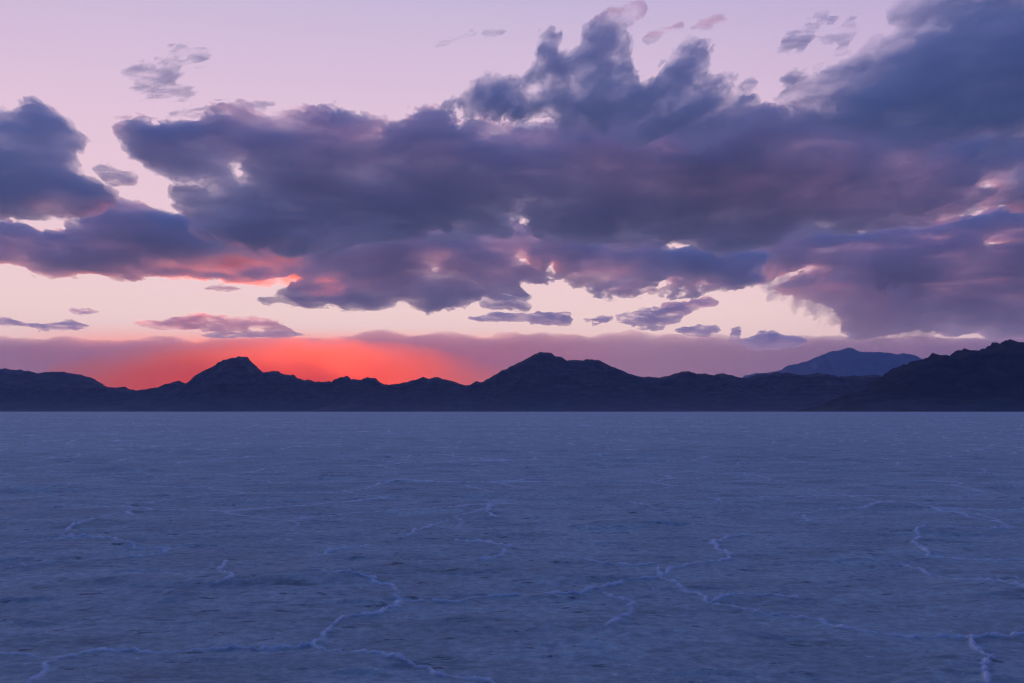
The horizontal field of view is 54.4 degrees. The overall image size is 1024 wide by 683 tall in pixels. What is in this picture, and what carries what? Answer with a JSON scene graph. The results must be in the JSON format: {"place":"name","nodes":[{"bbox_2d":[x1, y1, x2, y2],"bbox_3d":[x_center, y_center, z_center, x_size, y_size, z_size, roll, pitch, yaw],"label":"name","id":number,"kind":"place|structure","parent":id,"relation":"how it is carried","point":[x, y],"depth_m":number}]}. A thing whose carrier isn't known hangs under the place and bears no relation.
{"place":"outdoors","nodes":[
{"label":"outdoors","id":0,"kind":"place"},
{"bbox_2d":[0,412,1023,682],"bbox_3d":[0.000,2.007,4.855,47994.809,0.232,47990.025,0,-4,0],"label":"ground","id":1,"kind":"structure","parent":0,"point":[510,546],"depth_m":12.42},
{"bbox_2d":[0,368,103,386],"bbox_3d":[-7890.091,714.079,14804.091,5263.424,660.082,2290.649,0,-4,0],"label":"mountain","id":2,"kind":"structure","parent":1,"relation":"on","point":[56,377],"depth_m":14739.39},
{"bbox_2d":[0,356,384,411],"bbox_3d":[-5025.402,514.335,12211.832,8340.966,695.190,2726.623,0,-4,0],"label":"mountain","id":3,"kind":"structure","parent":1,"relation":"on","point":[241,384],"depth_m":11631.75},
{"bbox_2d":[412,395,530,411],"bbox_3d":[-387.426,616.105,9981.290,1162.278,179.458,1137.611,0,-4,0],"label":"hill","id":4,"kind":"structure","parent":1,"relation":"on","point":[468,403],"depth_m":9856.22},
{"bbox_2d":[297,352,882,411],"bbox_3d":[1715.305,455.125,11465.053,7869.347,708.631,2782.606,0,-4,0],"label":"mountain","id":5,"kind":"structure","parent":1,"relation":"on","point":[543,382],"depth_m":10957.72},
{"bbox_2d":[743,347,922,377],"bbox_3d":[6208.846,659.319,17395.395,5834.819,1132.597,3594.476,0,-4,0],"label":"mountain","id":6,"kind":"structure","parent":1,"relation":"on","point":[849,361],"depth_m":17232.07},
{"bbox_2d":[784,339,1023,411],"bbox_3d":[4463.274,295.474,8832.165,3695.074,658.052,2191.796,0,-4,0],"label":"mountain","id":7,"kind":"structure","parent":1,"relation":"on","point":[990,378],"depth_m":8398.00},
{"bbox_2d":[0,0,1023,389],"label":"sky","id":8,"kind":"structure","parent":0,"point":[390,192]}
]}

